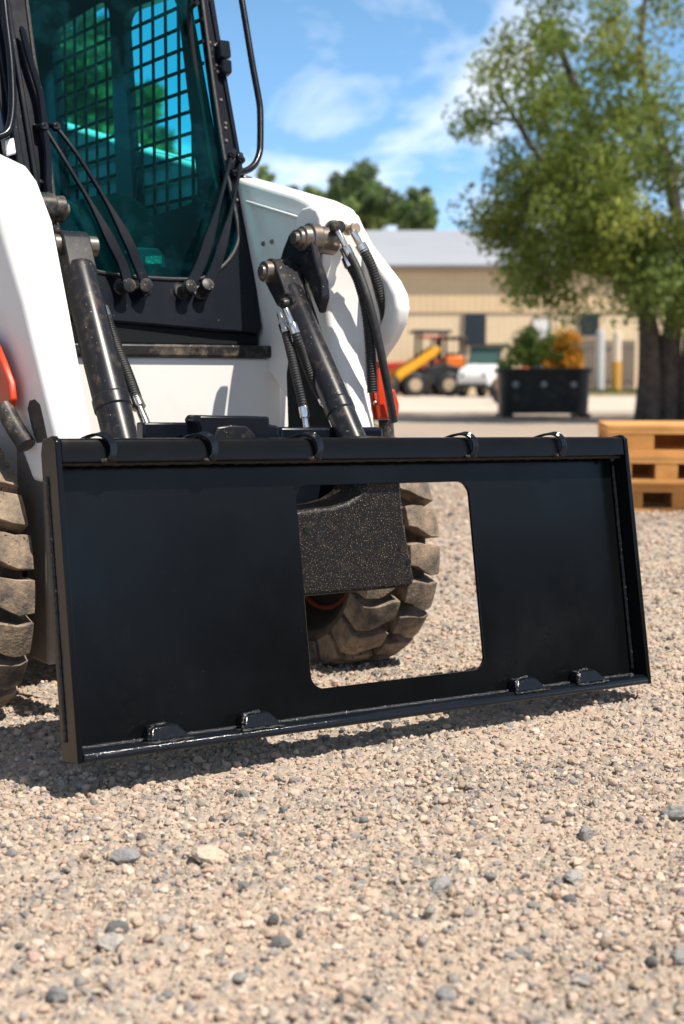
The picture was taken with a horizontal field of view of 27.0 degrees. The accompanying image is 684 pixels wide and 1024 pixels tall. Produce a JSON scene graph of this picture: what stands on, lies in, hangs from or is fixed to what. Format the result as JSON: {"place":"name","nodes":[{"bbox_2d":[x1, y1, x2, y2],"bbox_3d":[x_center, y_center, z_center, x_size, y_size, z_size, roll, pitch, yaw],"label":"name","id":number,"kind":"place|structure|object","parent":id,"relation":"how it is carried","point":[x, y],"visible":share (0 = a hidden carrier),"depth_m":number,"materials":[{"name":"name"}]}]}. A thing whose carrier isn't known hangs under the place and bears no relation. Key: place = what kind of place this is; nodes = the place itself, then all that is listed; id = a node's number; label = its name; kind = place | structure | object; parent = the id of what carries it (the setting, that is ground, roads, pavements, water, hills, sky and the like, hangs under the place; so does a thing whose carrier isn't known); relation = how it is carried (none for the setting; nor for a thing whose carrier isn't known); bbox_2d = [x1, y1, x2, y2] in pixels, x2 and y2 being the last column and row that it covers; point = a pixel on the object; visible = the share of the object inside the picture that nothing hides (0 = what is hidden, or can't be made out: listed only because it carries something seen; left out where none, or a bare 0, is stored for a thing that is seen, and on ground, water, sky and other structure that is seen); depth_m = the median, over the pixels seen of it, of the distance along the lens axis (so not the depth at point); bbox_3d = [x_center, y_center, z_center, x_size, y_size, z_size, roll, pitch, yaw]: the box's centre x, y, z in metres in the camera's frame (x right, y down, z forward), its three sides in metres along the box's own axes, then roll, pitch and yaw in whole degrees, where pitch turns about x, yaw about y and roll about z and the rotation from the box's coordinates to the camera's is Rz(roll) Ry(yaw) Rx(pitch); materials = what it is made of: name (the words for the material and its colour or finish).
{"place":"outdoors","nodes":[
{"label":"outdoors","id":0,"kind":"place"},
{"bbox_2d":[76,0,683,229],"label":"sky","id":1,"kind":"structure","parent":0,"point":[341,82],"materials":[{"name":"blue"}]},
{"bbox_2d":[397,396,635,411],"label":"road","id":2,"kind":"structure","parent":0,"point":[489,404],"depth_m":36.97,"materials":[{"name":"beige concrete"}]},
{"bbox_2d":[456,344,510,396],"bbox_3d":[5.401,-5.250,52.754,1.510,1.960,2.870,3,6,28],"label":"utility vehicle","id":3,"kind":"object","parent":2,"relation":"on","point":[478,373],"visible":0.65,"depth_m":52.09,"materials":[{"name":"beige"}]},
{"bbox_2d":[492,366,543,403],"bbox_3d":[4.923,-3.386,37.858,1.602,1.020,1.029,-2,6,-20],"label":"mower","id":4,"kind":"object","parent":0,"point":[494,395],"visible":0.06,"depth_m":37.92,"materials":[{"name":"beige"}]},
{"bbox_2d":[374,394,683,522],"bbox_3d":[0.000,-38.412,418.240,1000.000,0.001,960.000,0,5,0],"label":"ground","id":5,"kind":"structure","parent":0,"point":[444,424],"depth_m":20.34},
{"bbox_2d":[60,11,143,143],"bbox_3d":[-7.230,-9.112,39.303,3.294,12.362,3.035,4,7,38],"label":"tree","id":6,"kind":"object","parent":5,"relation":"on","point":[90,75],"visible":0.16,"depth_m":38.57,"materials":[{"name":"green plant"}]},
{"bbox_2d":[135,78,177,154],"bbox_3d":[-5.984,-8.220,43.420,2.124,9.815,2.034,-2,6,-21],"label":"tree","id":7,"kind":"object","parent":5,"relation":"on","point":[147,112],"visible":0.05,"depth_m":42.83,"materials":[{"name":"green plant"}]},
{"bbox_2d":[255,164,276,182],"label":"tree","id":8,"kind":"object","parent":5,"relation":"on","point":[262,174],"visible":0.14,"depth_m":88.33,"materials":[{"name":"green plant"}]},
{"bbox_2d":[286,184,298,189],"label":"tree","id":9,"kind":"object","parent":5,"relation":"on","point":[293,186],"visible":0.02,"depth_m":92.21,"materials":[{"name":"green plant"}]},
{"bbox_2d":[301,183,325,196],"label":"tree","id":10,"kind":"object","parent":5,"relation":"on","point":[314,190],"visible":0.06,"depth_m":90.00,"materials":[{"name":"green plant"}]},
{"bbox_2d":[0,523,683,1023],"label":"gravel bed","id":11,"kind":"object","parent":5,"relation":"on","point":[388,937],"visible":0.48,"depth_m":1.96,"materials":[{"name":"beige gravel"}]},
{"bbox_2d":[47,984,68,1002],"bbox_3d":[-0.302,0.511,1.505,0.021,0.022,0.030,-2,6,-24],"label":"stone","id":12,"kind":"object","parent":11,"relation":"on","point":[57,993],"visible":1,"depth_m":1.50,"materials":[{"name":"grey stone"}]},
{"bbox_2d":[96,932,124,951],"bbox_3d":[-0.265,0.494,1.628,0.028,0.027,0.022,3,6,28],"label":"stone","id":13,"kind":"object","parent":11,"relation":"on","point":[112,941],"visible":0.93,"depth_m":1.62,"materials":[{"name":"beige stone"}]},
{"bbox_2d":[106,919,129,933],"bbox_3d":[-0.264,0.492,1.679,0.028,0.020,0.017,0,5,0],"label":"stone","id":14,"kind":"object","parent":11,"relation":"on","point":[112,926],"visible":0.82,"depth_m":1.68,"materials":[{"name":"grey stone"}]},
{"bbox_2d":[110,847,140,862],"bbox_3d":[-0.294,0.465,1.927,0.041,0.019,0.028,0,5,0],"label":"stone","id":15,"kind":"object","parent":11,"relation":"on","point":[128,855],"visible":1,"depth_m":1.92,"materials":[{"name":"grey stone"}]},
{"bbox_2d":[191,845,224,864],"bbox_3d":[-0.180,0.465,1.924,0.046,0.024,0.038,-2,6,-20],"label":"stone","id":16,"kind":"object","parent":11,"relation":"on","point":[210,854],"visible":0.97,"depth_m":1.92,"materials":[{"name":"beige stone"}]},
{"bbox_2d":[0,0,439,707],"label":"skid steer loader","id":17,"kind":"object","parent":11,"relation":"on","point":[210,286],"visible":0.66,"depth_m":2.95,"materials":[{"name":"white paint"}]},
{"bbox_2d":[41,431,650,763],"bbox_3d":[0.079,0.114,2.583,1.270,0.519,0.074,-2,-5,-34],"label":"mount plate","id":18,"kind":"object","parent":17,"relation":"attached to","point":[177,595],"visible":1,"depth_m":2.45,"materials":[{"name":"black paint"}]},
{"bbox_2d":[270,934,291,948],"bbox_3d":[-0.071,0.499,1.650,0.025,0.019,0.024,0,5,0],"label":"stone","id":19,"kind":"object","parent":11,"relation":"on","point":[282,941],"visible":0.91,"depth_m":1.64,"materials":[{"name":"grey stone"}]},
{"bbox_2d":[428,875,452,893],"bbox_3d":[0.126,0.478,1.815,0.038,0.026,0.023,-3,6,-27],"label":"stone","id":20,"kind":"object","parent":11,"relation":"on","point":[442,883],"visible":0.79,"depth_m":1.81,"materials":[{"name":"grey stone"}]},
{"bbox_2d":[435,986,454,1002],"bbox_3d":[0.109,0.514,1.510,0.022,0.022,0.024,0,5,0],"label":"stone","id":21,"kind":"object","parent":11,"relation":"on","point":[444,993],"visible":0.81,"depth_m":1.50,"materials":[{"name":"grey stone"}]},
{"bbox_2d":[563,869,582,883],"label":"stone","id":22,"kind":"object","parent":11,"relation":"on","point":[573,876],"visible":1,"depth_m":1.85,"materials":[{"name":"grey stone"}]},
{"bbox_2d":[579,826,592,841],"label":"stone","id":23,"kind":"object","parent":11,"relation":"on","point":[585,833],"visible":1,"depth_m":2.03,"materials":[{"name":"grey stone"}]},
{"bbox_2d":[660,805,683,820],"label":"stone","id":24,"kind":"object","parent":11,"relation":"on","point":[673,812],"visible":0.96,"depth_m":2.11,"materials":[{"name":"grey stone"}]},
{"bbox_2d":[670,948,683,965],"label":"stone","id":25,"kind":"object","parent":11,"relation":"on","point":[677,955],"visible":1,"depth_m":1.58,"materials":[{"name":"grey stone"}]},
{"bbox_2d":[324,157,404,229],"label":"tree","id":26,"kind":"object","parent":5,"relation":"on","point":[369,200],"visible":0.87,"depth_m":97.34,"materials":[{"name":"green plant"}]},
{"bbox_2d":[387,336,443,395],"bbox_3d":[2.857,-5.951,57.896,2.740,2.400,1.560,-1,5,-12],"label":"tractor","id":27,"kind":"object","parent":5,"relation":"on","point":[395,365],"visible":0.13,"depth_m":57.44,"materials":[{"name":"orange paint"}]},
{"bbox_2d":[393,185,440,229],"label":"tree","id":28,"kind":"object","parent":5,"relation":"on","point":[416,209],"visible":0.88,"depth_m":93.91,"materials":[{"name":"green plant"}]},
{"bbox_2d":[390,330,463,396],"bbox_3d":[2.979,-5.715,54.663,3.298,2.531,1.792,-1,5,-8],"label":"compact loader","id":29,"kind":"object","parent":5,"relation":"on","point":[440,378],"visible":0.95,"depth_m":54.08,"materials":[{"name":"yellow"}]},
{"bbox_2d":[435,336,469,394],"bbox_3d":[4.381,-6.018,58.611,1.433,2.400,2.462,1,6,15],"label":"tractor","id":30,"kind":"object","parent":5,"relation":"on","point":[461,338],"visible":0.09,"depth_m":58.63,"materials":[{"name":"orange"}]},
{"bbox_2d":[365,230,683,393],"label":"shed","id":31,"kind":"structure","parent":5,"relation":"on","point":[444,277],"depth_m":61.47,"materials":[{"name":"brown"}]},
{"bbox_2d":[463,312,486,346],"bbox_3d":[5.736,-7.878,61.449,1.025,1.476,0.070,0,5,0],"label":"window","id":32,"kind":"structure","parent":31,"relation":"in","point":[474,323],"depth_m":61.43,"materials":[{"name":"black glass"}]},
{"bbox_2d":[532,317,550,339],"bbox_3d":[8.626,-7.936,61.443,0.794,0.960,0.070,0,5,0],"label":"window","id":33,"kind":"structure","parent":31,"relation":"in","point":[542,322],"depth_m":61.41,"materials":[{"name":"white"}]},
{"bbox_2d":[578,312,599,336],"bbox_3d":[10.677,-8.092,61.429,0.909,1.046,0.070,0,5,0],"label":"window","id":34,"kind":"structure","parent":31,"relation":"in","point":[585,332],"depth_m":61.41,"materials":[{"name":"black glass"}]},
{"bbox_2d":[494,368,592,417],"bbox_3d":[3.501,-2.083,24.814,1.654,0.850,1.240,0,5,0],"label":"planter","id":35,"kind":"object","parent":5,"relation":"on","point":[542,390],"visible":1,"depth_m":24.30,"materials":[{"name":"black metal"}]},
{"bbox_2d":[496,324,541,367],"bbox_3d":[5.824,-4.781,45.754,1.751,2.562,1.587,0,5,0],"label":"shrub","id":36,"kind":"object","parent":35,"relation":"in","point":[521,352],"visible":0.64,"depth_m":45.40,"materials":[{"name":"green plant"}]},
{"bbox_2d":[532,327,559,367],"bbox_3d":[6.474,-4.633,44.798,1.742,2.370,1.428,-4,6,-34],"label":"shrub","id":37,"kind":"object","parent":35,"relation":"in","point":[544,345],"visible":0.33,"depth_m":44.54,"materials":[{"name":"green plant"}]},
{"bbox_2d":[541,325,586,367],"bbox_3d":[6.825,-4.579,43.771,1.542,2.444,1.397,0,5,0],"label":"shrub","id":38,"kind":"object","parent":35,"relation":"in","point":[565,352],"visible":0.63,"depth_m":43.47,"materials":[{"name":"orange plant"}]},
{"bbox_2d":[419,482,683,635],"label":"coarse gravel","id":39,"kind":"structure","parent":5,"relation":"on","point":[455,524],"depth_m":5.27,"materials":[{"name":"beige gravel"}]},
{"bbox_2d":[632,484,683,511],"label":"pallet","id":40,"kind":"object","parent":39,"relation":"on","point":[671,495],"visible":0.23,"depth_m":7.07,"materials":[{"name":"brown wood"}]},
{"bbox_2d":[629,454,683,483],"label":"pallet","id":41,"kind":"object","parent":40,"relation":"on","point":[656,469],"visible":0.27,"depth_m":7.02,"materials":[{"name":"brown wood"}]},
{"bbox_2d":[598,421,683,454],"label":"pallet","id":42,"kind":"object","parent":41,"relation":"on","point":[655,437],"visible":0.76,"depth_m":7.04,"materials":[{"name":"brown wood"}]},
{"bbox_2d":[440,0,683,420],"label":"shade tree","id":43,"kind":"object","parent":5,"relation":"on","point":[599,227],"visible":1,"depth_m":21.26,"materials":[{"name":"green plant"}]},
{"bbox_2d":[595,330,604,389],"bbox_3d":[10.204,-5.887,56.196,0.480,2.587,0.480,0,5,0],"label":"post","id":44,"kind":"object","parent":5,"relation":"on","point":[600,363],"visible":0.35,"depth_m":56.05,"materials":[{"name":"white metal"}]},
{"bbox_2d":[611,331,621,390],"bbox_3d":[10.862,-5.861,56.199,0.480,2.535,0.480,0,5,0],"label":"post","id":45,"kind":"object","parent":5,"relation":"on","point":[617,362],"visible":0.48,"depth_m":56.05,"materials":[{"name":"metal"}]},
{"bbox_2d":[589,393,635,395],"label":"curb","id":46,"kind":"structure","parent":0,"point":[612,394],"depth_m":54.42,"materials":[{"name":"concrete"}]},
{"bbox_2d":[578,340,595,388],"bbox_3d":[9.921,-5.947,57.727,0.730,2.022,0.100,0,5,0],"label":"fence panel","id":47,"kind":"object","parent":46,"relation":"on","point":[591,348],"visible":0.4,"depth_m":57.65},
{"bbox_2d":[605,340,611,389],"bbox_3d":[10.813,-5.947,57.727,0.297,2.022,0.100,0,5,0],"label":"fence panel","id":48,"kind":"object","parent":46,"relation":"on","point":[608,362],"visible":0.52,"depth_m":57.68,"materials":[{"name":"beige wood"}]},
{"bbox_2d":[589,388,636,392],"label":"grass","id":49,"kind":"structure","parent":46,"relation":"on","point":[593,390],"depth_m":55.08,"materials":[{"name":"green plant"}]},
{"bbox_2d":[621,340,634,389],"bbox_3d":[11.610,-5.947,57.727,0.541,2.022,0.100,0,5,0],"label":"fence panel","id":50,"kind":"object","parent":46,"relation":"on","point":[628,348],"visible":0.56,"depth_m":57.68,"materials":[{"name":"beige wood"}]}
]}

